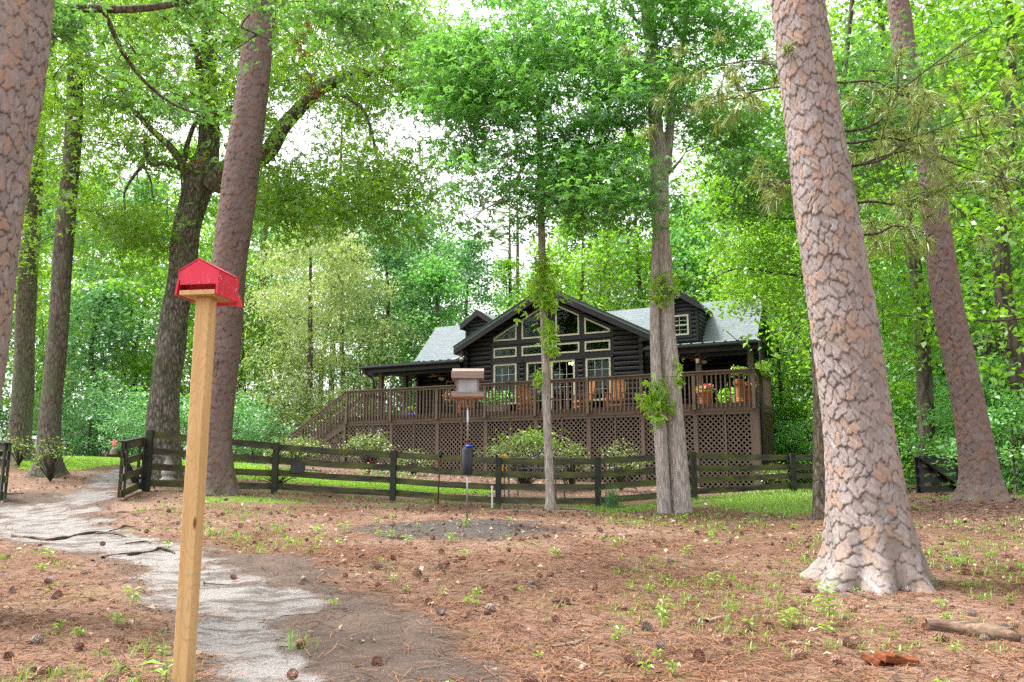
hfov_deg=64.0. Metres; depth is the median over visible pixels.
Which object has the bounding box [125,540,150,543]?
tree root
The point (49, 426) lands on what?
hardwood tree
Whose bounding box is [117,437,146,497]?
board gate
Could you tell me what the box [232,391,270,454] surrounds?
forest shrub
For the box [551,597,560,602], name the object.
pine cone
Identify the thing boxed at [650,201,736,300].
forest tree
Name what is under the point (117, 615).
seedling
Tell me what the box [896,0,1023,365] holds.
forest tree
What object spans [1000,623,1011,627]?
pine cone
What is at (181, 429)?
forest shrub
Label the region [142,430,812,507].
board fence
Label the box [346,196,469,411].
forest tree
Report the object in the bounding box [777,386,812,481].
forest shrub
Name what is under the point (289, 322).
forest tree
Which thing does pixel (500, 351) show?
window
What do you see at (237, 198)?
pine tree
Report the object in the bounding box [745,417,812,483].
forest shrub
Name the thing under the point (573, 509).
fallen stick
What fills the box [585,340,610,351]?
window
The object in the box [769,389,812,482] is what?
forest shrub
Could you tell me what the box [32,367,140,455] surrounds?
forest shrub
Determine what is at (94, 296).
forest tree
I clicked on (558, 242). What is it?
forest tree
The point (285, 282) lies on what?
forest tree
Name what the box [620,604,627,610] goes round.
pine cone
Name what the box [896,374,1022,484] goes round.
forest shrub
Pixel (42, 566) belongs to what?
seedling
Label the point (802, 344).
forest tree
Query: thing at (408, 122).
sky
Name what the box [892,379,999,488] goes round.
forest shrub
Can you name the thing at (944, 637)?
pine cone
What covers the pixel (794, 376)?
forest tree
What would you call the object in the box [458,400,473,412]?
rocking chair
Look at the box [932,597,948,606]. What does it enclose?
seedling
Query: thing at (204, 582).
tree root
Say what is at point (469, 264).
forest tree
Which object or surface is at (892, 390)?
forest shrub
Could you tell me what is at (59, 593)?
pine cone
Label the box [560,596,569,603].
pine cone
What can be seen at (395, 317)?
forest tree
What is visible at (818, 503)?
slim tree
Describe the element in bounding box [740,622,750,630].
pine cone
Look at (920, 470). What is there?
board gate
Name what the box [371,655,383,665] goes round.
pine cone
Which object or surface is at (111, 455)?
edging timber
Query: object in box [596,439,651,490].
azalea shrub
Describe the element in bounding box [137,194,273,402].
forest tree
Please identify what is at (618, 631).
seedling
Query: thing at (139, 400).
forest shrub
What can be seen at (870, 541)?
pine tree
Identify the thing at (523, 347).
window
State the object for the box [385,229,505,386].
forest tree
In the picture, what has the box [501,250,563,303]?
forest tree
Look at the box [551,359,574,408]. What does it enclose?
door
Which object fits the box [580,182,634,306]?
forest pine
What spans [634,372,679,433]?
climbing vine
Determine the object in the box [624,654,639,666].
pine cone
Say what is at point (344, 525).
seedling
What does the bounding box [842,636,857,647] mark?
pine cone
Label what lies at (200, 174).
oak tree
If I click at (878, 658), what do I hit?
bark chunk
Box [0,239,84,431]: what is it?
forest tree
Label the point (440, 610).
pine cone
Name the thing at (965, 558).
seedling
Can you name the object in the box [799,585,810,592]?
pine cone
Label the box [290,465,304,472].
slate plaque
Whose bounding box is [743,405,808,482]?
forest shrub
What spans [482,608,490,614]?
pine cone
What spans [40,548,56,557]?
seedling
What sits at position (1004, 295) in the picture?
forest tree
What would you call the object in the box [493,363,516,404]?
door
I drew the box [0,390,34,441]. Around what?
forest shrub
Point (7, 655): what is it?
pine cone
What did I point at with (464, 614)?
pine cone
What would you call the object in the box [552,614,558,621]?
pine cone
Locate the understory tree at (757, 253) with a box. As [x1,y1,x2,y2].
[669,0,902,328]
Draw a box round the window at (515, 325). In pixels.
[494,324,516,341]
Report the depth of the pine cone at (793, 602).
6.84 m
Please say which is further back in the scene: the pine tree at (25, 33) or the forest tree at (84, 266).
the forest tree at (84, 266)
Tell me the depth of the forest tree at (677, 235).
50.61 m
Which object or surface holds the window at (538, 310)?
in the log cabin
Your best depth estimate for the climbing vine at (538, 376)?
18.25 m
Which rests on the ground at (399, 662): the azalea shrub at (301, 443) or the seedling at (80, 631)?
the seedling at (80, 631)
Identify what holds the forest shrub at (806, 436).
on the ground at (399, 662)
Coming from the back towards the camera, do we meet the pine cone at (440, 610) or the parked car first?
the parked car
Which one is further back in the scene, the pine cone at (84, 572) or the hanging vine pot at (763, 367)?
the hanging vine pot at (763, 367)
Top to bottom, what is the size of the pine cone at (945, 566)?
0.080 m
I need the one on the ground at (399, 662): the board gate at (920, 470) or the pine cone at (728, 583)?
the pine cone at (728, 583)
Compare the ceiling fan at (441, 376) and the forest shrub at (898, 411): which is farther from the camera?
the ceiling fan at (441, 376)
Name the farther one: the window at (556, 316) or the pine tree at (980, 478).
the window at (556, 316)
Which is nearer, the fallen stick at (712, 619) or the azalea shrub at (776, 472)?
the fallen stick at (712, 619)
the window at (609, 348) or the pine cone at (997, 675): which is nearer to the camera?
the pine cone at (997, 675)
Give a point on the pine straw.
(548, 660)
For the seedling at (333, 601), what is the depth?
6.81 m
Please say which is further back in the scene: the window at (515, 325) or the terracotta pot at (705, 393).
the window at (515, 325)
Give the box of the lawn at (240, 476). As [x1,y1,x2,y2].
[20,457,494,493]
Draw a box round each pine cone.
[3,651,14,659]
[8,588,15,593]
[30,634,44,643]
[36,662,52,675]
[44,578,53,584]
[50,594,58,598]
[54,590,62,596]
[54,617,60,622]
[73,642,84,651]
[80,570,88,574]
[104,674,118,681]
[230,574,237,579]
[286,668,298,680]
[296,638,305,648]
[300,575,306,581]
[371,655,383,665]
[413,570,421,575]
[424,597,431,603]
[436,606,444,614]
[460,611,467,618]
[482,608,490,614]
[485,603,495,611]
[521,674,537,681]
[528,578,535,584]
[546,571,553,576]
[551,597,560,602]
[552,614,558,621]
[556,568,561,573]
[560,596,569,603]
[590,583,597,589]
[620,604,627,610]
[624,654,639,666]
[639,657,652,665]
[641,621,652,631]
[655,640,666,648]
[689,619,699,626]
[692,649,704,660]
[724,637,731,644]
[725,581,732,586]
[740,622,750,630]
[764,621,774,629]
[790,600,796,606]
[794,648,805,658]
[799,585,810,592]
[831,654,842,664]
[842,617,849,623]
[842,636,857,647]
[848,603,857,611]
[900,584,909,591]
[905,616,914,622]
[921,623,930,630]
[932,632,950,641]
[943,564,950,570]
[951,551,957,556]
[962,568,970,574]
[966,609,977,616]
[975,570,983,574]
[980,634,989,640]
[991,671,1003,681]
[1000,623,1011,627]
[1007,621,1019,628]
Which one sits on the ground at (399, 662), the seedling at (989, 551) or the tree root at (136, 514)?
the seedling at (989, 551)
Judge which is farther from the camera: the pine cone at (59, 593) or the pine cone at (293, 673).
the pine cone at (59, 593)
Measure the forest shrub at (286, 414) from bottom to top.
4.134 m
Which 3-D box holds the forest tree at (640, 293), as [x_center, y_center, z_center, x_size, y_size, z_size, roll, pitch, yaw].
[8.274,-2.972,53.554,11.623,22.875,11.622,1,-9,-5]
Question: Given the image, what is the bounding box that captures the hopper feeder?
[451,368,483,520]
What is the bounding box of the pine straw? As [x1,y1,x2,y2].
[0,503,1023,681]
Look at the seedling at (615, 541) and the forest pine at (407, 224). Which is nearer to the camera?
the seedling at (615, 541)
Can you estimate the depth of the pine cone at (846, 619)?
6.19 m
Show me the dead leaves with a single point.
(896, 676)
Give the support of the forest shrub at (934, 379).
on the ground at (399, 662)
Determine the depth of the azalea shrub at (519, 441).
24.25 m
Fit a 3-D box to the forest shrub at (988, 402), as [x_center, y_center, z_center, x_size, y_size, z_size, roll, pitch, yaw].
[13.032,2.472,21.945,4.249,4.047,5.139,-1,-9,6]
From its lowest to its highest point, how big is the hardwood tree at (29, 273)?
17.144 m
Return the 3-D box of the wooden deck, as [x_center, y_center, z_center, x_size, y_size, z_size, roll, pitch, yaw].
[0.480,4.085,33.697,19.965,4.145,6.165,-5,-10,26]
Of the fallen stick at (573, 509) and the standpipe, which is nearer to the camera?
the fallen stick at (573, 509)
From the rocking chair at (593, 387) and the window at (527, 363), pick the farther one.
the window at (527, 363)
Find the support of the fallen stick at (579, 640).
on the ground at (399, 662)
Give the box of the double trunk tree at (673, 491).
[519,0,830,513]
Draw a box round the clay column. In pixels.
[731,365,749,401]
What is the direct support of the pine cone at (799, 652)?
on the ground at (399, 662)
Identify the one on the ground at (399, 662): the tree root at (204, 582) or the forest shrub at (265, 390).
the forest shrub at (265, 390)
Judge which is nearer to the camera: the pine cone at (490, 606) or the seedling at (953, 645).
the seedling at (953, 645)
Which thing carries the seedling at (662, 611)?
on the ground at (399, 662)
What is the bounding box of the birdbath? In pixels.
[159,455,175,479]
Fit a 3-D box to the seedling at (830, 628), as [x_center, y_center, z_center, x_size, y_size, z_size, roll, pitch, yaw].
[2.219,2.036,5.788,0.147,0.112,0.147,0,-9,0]
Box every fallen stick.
[543,634,594,647]
[554,508,592,510]
[561,656,592,668]
[705,616,727,623]
[846,587,874,599]
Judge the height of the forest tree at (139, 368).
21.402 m
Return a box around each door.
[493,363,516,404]
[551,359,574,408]
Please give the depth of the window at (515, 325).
34.75 m
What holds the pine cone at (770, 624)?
on the pine straw
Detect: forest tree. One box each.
[0,153,111,423]
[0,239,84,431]
[3,271,190,455]
[6,167,137,433]
[7,176,150,407]
[11,191,77,365]
[37,158,164,399]
[43,164,204,414]
[72,172,189,400]
[84,136,287,404]
[108,273,248,451]
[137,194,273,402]
[156,165,326,462]
[185,273,303,461]
[194,201,399,455]
[236,277,339,452]
[244,206,325,398]
[250,228,423,461]
[259,197,392,459]
[293,197,446,459]
[299,201,459,462]
[344,247,484,415]
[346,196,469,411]
[350,253,447,387]
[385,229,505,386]
[407,222,521,356]
[483,256,529,315]
[499,160,651,310]
[500,226,628,310]
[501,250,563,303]
[560,128,718,310]
[563,213,636,306]
[571,241,643,310]
[584,227,649,307]
[613,207,708,303]
[626,181,734,308]
[644,162,797,361]
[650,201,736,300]
[688,213,811,413]
[689,0,1023,485]
[700,79,1010,421]
[702,152,807,394]
[722,210,906,408]
[745,263,812,480]
[765,312,811,430]
[768,12,986,448]
[769,307,812,472]
[777,50,1023,473]
[782,0,1023,472]
[783,0,1023,440]
[865,23,1023,477]
[887,3,1023,360]
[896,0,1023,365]
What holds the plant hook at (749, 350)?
attached to the wooden deck
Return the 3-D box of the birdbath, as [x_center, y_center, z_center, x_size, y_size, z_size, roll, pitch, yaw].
[-8.538,3.168,20.355,0.540,0.860,0.540,0,-9,0]
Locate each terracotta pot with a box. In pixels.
[696,384,715,403]
[745,382,755,401]
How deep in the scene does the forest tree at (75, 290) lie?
57.27 m
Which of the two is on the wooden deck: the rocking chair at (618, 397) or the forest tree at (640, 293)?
the rocking chair at (618, 397)
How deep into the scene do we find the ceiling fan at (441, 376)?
37.65 m
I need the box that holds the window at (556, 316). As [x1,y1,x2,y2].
[555,305,578,335]
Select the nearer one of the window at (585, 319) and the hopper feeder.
the hopper feeder
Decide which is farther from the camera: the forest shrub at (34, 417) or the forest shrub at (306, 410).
the forest shrub at (34, 417)
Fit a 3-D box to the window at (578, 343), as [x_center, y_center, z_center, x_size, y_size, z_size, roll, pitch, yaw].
[2.274,0.288,33.445,1.060,0.420,0.095,-5,-10,26]
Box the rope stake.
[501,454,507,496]
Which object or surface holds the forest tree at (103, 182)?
on the ground at (399, 662)
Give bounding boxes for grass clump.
[277,625,318,651]
[598,482,624,509]
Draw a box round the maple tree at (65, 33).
[49,0,445,129]
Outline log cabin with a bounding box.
[359,290,798,485]
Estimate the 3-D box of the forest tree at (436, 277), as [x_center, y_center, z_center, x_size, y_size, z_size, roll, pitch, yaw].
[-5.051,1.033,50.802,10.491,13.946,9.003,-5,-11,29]
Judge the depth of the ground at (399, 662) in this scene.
7.75 m
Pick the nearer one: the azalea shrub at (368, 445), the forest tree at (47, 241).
the azalea shrub at (368, 445)
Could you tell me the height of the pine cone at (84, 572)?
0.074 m
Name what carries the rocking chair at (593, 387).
on the wooden deck
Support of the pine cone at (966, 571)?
on the ground at (399, 662)
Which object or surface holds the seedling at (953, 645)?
on the ground at (399, 662)
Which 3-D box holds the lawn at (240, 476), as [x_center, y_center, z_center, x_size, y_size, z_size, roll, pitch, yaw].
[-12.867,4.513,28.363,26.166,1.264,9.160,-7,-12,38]
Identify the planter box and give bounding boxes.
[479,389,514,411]
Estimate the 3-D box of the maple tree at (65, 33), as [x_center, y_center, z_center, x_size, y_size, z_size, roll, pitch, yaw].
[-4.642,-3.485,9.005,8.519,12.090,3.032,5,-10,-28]
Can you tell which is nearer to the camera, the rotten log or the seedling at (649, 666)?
the seedling at (649, 666)
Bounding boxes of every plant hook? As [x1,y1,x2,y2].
[723,330,750,371]
[738,336,750,374]
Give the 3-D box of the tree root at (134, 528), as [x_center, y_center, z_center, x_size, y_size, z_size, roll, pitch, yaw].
[-5.986,2.957,12.910,0.742,0.090,0.427,-4,-10,23]
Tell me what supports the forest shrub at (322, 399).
on the ground at (399, 662)
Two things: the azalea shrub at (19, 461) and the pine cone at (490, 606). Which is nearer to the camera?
the pine cone at (490, 606)
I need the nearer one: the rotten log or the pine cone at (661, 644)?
the pine cone at (661, 644)
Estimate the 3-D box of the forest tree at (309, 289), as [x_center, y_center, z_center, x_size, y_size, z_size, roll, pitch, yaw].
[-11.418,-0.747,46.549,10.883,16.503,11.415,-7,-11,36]
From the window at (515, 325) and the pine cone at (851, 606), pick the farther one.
the window at (515, 325)
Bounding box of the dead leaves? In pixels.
[0,464,1023,681]
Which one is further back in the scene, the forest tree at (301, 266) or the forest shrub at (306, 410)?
the forest tree at (301, 266)
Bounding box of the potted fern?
[715,383,734,402]
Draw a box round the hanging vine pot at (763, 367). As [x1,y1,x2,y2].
[755,360,771,378]
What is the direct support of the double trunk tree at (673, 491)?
on the ground at (399, 662)
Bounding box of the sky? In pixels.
[0,0,1023,449]
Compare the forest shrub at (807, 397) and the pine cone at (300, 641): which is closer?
the pine cone at (300, 641)
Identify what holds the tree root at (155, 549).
on the path
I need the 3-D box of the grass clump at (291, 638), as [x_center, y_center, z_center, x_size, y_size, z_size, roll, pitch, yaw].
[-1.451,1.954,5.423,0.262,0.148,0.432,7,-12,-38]
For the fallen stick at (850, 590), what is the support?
on the ground at (399, 662)
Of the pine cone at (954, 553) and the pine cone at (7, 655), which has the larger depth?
the pine cone at (954, 553)
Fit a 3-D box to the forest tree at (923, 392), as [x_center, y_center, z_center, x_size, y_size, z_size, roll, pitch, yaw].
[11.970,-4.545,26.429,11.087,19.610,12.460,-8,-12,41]
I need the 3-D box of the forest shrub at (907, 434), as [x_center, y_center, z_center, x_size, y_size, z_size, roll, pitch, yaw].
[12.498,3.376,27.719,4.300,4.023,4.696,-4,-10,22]
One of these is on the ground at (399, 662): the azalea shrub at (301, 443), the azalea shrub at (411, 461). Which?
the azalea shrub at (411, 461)
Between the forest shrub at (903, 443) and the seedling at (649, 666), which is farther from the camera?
the forest shrub at (903, 443)
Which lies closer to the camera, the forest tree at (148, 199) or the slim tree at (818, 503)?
the slim tree at (818, 503)
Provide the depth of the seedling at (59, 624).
5.78 m
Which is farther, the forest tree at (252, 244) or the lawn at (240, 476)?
the forest tree at (252, 244)
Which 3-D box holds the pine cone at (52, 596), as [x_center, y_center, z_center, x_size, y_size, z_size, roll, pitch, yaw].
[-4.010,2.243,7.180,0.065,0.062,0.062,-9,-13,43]
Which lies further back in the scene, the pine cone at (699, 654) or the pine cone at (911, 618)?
the pine cone at (911, 618)
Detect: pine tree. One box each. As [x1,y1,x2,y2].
[0,0,53,405]
[183,0,276,495]
[615,0,1023,595]
[886,0,1011,501]
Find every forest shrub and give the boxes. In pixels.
[0,384,69,441]
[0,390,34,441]
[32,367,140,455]
[32,384,86,448]
[62,378,146,455]
[65,389,131,455]
[70,382,186,456]
[91,392,145,455]
[103,386,188,455]
[180,393,235,459]
[232,390,278,463]
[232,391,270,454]
[233,379,299,463]
[233,392,299,462]
[238,391,319,463]
[258,384,343,458]
[290,393,372,461]
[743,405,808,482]
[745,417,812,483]
[766,371,812,480]
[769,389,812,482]
[776,417,812,482]
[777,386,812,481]
[807,376,916,483]
[887,357,915,470]
[888,383,937,480]
[890,370,950,478]
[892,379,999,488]
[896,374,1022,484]
[900,357,996,473]
[901,355,1023,493]
[905,352,1023,491]
[923,382,1023,494]
[941,356,1022,483]
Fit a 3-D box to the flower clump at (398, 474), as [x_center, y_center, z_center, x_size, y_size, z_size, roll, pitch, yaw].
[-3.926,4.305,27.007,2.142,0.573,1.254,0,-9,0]
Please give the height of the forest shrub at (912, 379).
4.867 m
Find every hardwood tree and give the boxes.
[0,42,130,460]
[19,0,189,477]
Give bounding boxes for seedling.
[36,563,49,570]
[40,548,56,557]
[52,619,66,632]
[70,626,85,637]
[109,610,124,626]
[121,586,141,605]
[137,659,195,681]
[154,645,171,655]
[328,598,338,608]
[336,521,350,530]
[462,595,474,603]
[471,586,482,597]
[548,546,563,556]
[610,537,619,544]
[611,625,626,640]
[638,659,653,675]
[652,648,663,659]
[654,607,669,619]
[656,598,673,616]
[662,659,680,675]
[680,545,693,557]
[707,570,721,582]
[774,607,799,626]
[812,582,839,624]
[817,621,835,632]
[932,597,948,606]
[949,642,961,651]
[961,554,972,565]
[984,548,995,557]
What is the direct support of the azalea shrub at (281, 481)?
on the ground at (399, 662)
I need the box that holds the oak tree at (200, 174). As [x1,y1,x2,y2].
[23,0,510,479]
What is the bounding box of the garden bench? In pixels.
[508,451,565,497]
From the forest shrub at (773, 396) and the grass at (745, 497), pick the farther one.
the forest shrub at (773, 396)
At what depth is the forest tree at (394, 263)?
52.43 m
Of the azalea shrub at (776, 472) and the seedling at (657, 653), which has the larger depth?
the azalea shrub at (776, 472)
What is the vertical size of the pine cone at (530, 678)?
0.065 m
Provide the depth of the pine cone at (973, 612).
6.51 m
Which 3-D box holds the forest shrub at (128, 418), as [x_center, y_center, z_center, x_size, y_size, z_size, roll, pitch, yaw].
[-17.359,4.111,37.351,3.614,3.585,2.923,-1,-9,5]
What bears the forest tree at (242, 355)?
on the ground at (399, 662)
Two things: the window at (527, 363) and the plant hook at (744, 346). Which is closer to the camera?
the plant hook at (744, 346)
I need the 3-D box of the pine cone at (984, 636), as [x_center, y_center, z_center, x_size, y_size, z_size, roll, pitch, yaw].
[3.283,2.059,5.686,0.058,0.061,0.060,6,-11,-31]
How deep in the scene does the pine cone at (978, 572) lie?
8.38 m
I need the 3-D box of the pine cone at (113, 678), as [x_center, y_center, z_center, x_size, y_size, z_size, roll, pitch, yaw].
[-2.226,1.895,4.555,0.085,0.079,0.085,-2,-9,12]
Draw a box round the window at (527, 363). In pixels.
[526,361,550,400]
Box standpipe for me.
[491,486,492,507]
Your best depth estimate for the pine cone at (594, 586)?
7.52 m
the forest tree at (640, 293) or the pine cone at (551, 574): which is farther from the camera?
the forest tree at (640, 293)
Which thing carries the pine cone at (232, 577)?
on the path
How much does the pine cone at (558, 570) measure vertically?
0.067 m
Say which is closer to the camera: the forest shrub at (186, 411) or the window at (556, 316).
the window at (556, 316)
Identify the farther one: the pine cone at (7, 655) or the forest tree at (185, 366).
the forest tree at (185, 366)
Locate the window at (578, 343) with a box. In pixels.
[555,342,579,353]
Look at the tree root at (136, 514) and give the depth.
14.79 m
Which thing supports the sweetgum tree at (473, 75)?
on the ground at (399, 662)
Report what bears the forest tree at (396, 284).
on the ground at (399, 662)
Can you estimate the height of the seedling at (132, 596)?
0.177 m
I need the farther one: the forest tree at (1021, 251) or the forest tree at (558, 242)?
the forest tree at (558, 242)
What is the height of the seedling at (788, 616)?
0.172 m
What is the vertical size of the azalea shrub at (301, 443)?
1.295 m
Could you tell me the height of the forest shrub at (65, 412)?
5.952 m
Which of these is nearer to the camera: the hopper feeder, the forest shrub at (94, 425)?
the hopper feeder
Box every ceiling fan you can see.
[429,373,448,379]
[688,357,713,363]
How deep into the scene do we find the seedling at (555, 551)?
9.45 m
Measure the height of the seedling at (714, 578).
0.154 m
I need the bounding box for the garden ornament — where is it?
[110,439,116,453]
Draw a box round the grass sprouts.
[0,489,1023,681]
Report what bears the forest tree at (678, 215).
on the ground at (399, 662)
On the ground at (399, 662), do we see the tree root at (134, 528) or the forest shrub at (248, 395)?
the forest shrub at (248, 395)
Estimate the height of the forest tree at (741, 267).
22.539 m
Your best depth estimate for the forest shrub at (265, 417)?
39.77 m
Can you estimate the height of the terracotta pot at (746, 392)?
0.764 m
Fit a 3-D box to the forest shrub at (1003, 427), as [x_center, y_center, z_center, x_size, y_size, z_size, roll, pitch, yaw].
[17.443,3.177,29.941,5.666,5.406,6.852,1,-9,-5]
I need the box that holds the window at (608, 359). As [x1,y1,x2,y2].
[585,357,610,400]
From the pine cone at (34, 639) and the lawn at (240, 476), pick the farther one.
the lawn at (240, 476)
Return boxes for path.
[0,468,329,681]
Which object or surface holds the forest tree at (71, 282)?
on the ground at (399, 662)
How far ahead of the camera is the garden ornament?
35.85 m
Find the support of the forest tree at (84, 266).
on the ground at (399, 662)
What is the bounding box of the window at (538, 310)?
[522,308,540,338]
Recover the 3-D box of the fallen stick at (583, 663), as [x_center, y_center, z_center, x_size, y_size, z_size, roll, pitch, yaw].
[0.413,1.994,5.083,0.056,0.031,0.310,6,-11,-32]
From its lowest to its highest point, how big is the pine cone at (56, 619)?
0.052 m
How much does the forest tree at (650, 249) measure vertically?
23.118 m
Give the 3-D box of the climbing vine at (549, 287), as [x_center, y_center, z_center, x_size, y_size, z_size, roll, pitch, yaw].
[0.687,-0.762,18.613,1.442,2.709,0.859,0,-9,0]
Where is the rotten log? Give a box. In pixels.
[925,618,1020,641]
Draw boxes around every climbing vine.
[511,249,572,365]
[531,366,544,396]
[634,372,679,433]
[645,271,681,308]
[670,355,685,388]
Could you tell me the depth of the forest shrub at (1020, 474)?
21.95 m
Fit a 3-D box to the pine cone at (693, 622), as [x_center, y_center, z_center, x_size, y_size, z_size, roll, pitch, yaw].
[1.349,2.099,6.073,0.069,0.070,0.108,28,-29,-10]
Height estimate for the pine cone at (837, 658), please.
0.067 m
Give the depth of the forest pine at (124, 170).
62.08 m
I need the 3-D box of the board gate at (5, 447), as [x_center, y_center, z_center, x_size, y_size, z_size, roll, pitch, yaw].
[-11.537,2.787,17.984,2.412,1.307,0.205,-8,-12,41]
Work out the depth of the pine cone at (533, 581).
7.76 m
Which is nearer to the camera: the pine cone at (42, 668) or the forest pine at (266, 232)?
the pine cone at (42, 668)
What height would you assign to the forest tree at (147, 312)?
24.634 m
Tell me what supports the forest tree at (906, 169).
on the ground at (399, 662)
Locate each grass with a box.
[132,488,825,514]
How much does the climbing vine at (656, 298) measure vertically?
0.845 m
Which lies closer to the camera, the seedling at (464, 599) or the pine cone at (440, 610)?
the pine cone at (440, 610)
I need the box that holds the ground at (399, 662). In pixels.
[0,449,1023,681]
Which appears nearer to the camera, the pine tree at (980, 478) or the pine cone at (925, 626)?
the pine cone at (925, 626)
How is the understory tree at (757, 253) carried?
on the ground at (399, 662)
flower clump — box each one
[345,461,403,474]
[364,463,424,476]
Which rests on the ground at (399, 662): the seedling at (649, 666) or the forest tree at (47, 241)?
the forest tree at (47, 241)
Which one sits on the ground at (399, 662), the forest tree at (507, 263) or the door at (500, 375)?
the forest tree at (507, 263)
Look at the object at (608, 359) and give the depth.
32.64 m
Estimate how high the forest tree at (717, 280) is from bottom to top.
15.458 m
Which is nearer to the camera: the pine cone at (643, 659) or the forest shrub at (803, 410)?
the pine cone at (643, 659)
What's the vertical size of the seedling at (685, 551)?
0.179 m
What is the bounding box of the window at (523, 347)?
[522,345,540,355]
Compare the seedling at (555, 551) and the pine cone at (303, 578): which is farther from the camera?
the seedling at (555, 551)
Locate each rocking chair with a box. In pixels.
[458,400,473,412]
[515,385,532,410]
[573,381,594,408]
[605,380,626,406]
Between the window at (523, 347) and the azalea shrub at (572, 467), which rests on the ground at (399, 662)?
the azalea shrub at (572, 467)
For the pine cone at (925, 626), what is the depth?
5.88 m
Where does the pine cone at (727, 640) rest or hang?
on the pine straw
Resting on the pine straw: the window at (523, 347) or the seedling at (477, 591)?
the seedling at (477, 591)
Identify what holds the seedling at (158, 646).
on the ground at (399, 662)
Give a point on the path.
(248, 596)
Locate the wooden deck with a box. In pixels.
[285,368,775,487]
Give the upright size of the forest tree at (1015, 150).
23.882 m
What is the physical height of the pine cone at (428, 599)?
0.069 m
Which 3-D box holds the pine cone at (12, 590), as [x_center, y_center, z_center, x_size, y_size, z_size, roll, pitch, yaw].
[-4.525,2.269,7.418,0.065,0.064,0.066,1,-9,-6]
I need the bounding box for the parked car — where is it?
[32,436,84,455]
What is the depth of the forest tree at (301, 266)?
56.42 m
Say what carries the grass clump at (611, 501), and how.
on the ground at (399, 662)
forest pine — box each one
[93,166,173,449]
[211,162,289,462]
[291,113,389,458]
[370,185,444,344]
[478,195,547,308]
[483,181,549,302]
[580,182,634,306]
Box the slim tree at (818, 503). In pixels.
[674,7,996,519]
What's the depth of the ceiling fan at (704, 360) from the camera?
32.28 m
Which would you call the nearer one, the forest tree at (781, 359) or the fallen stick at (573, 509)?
the fallen stick at (573, 509)
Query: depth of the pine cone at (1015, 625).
6.07 m
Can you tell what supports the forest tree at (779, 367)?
on the ground at (399, 662)
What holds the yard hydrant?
on the ground at (399, 662)
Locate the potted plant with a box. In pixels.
[442,389,452,401]
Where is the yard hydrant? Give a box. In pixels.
[437,448,442,503]
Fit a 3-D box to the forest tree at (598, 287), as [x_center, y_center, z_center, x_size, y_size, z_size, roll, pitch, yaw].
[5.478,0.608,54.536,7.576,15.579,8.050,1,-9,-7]
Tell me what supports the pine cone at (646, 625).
on the pine straw
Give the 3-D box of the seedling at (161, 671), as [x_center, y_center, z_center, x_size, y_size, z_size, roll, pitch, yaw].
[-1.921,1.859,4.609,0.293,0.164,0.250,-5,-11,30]
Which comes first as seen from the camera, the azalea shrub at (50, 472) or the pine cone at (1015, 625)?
the pine cone at (1015, 625)
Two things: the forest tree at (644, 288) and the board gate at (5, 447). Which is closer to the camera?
the board gate at (5, 447)
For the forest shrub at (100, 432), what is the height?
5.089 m
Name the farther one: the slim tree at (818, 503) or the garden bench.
the garden bench
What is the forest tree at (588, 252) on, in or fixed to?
on the ground at (399, 662)
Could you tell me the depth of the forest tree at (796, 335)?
46.18 m
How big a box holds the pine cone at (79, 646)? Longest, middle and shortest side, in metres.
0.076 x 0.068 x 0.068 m
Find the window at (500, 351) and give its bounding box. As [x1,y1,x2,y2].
[494,347,516,357]
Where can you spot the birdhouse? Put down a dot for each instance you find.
(206, 287)
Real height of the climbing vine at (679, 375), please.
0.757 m
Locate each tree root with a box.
[11,531,125,540]
[100,511,149,517]
[101,546,174,557]
[109,525,140,530]
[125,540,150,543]
[203,581,228,584]
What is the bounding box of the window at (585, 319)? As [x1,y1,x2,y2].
[584,317,609,333]
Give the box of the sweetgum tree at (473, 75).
[362,0,675,509]
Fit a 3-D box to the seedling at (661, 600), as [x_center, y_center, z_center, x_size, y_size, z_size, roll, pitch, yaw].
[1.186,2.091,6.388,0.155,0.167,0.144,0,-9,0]
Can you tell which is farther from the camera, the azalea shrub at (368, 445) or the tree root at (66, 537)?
the azalea shrub at (368, 445)
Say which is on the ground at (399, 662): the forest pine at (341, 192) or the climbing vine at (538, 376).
the forest pine at (341, 192)
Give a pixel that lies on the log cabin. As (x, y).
(593, 342)
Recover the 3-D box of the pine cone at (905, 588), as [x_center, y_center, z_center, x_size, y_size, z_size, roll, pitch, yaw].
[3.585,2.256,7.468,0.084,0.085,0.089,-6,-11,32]
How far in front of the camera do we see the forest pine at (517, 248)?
70.44 m
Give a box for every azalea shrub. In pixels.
[7,433,35,464]
[23,436,83,480]
[253,465,303,483]
[260,432,330,464]
[338,429,399,472]
[387,448,435,474]
[474,426,578,483]
[544,439,593,483]
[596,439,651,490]
[756,462,789,483]
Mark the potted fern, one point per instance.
(728, 396)
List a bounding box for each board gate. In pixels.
[0,442,11,498]
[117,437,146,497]
[913,456,957,492]
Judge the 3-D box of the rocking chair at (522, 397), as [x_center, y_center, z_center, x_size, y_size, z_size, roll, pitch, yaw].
[0.542,2.276,32.488,0.675,1.190,1.026,3,-10,-19]
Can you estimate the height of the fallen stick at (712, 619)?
0.041 m
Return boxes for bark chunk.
[860,651,918,666]
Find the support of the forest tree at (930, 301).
on the ground at (399, 662)
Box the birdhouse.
[172,258,241,681]
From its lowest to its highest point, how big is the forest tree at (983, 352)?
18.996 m
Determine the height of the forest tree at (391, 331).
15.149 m
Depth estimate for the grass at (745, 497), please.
18.86 m
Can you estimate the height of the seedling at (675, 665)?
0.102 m
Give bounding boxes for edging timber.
[104,454,118,456]
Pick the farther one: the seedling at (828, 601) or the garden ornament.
the garden ornament

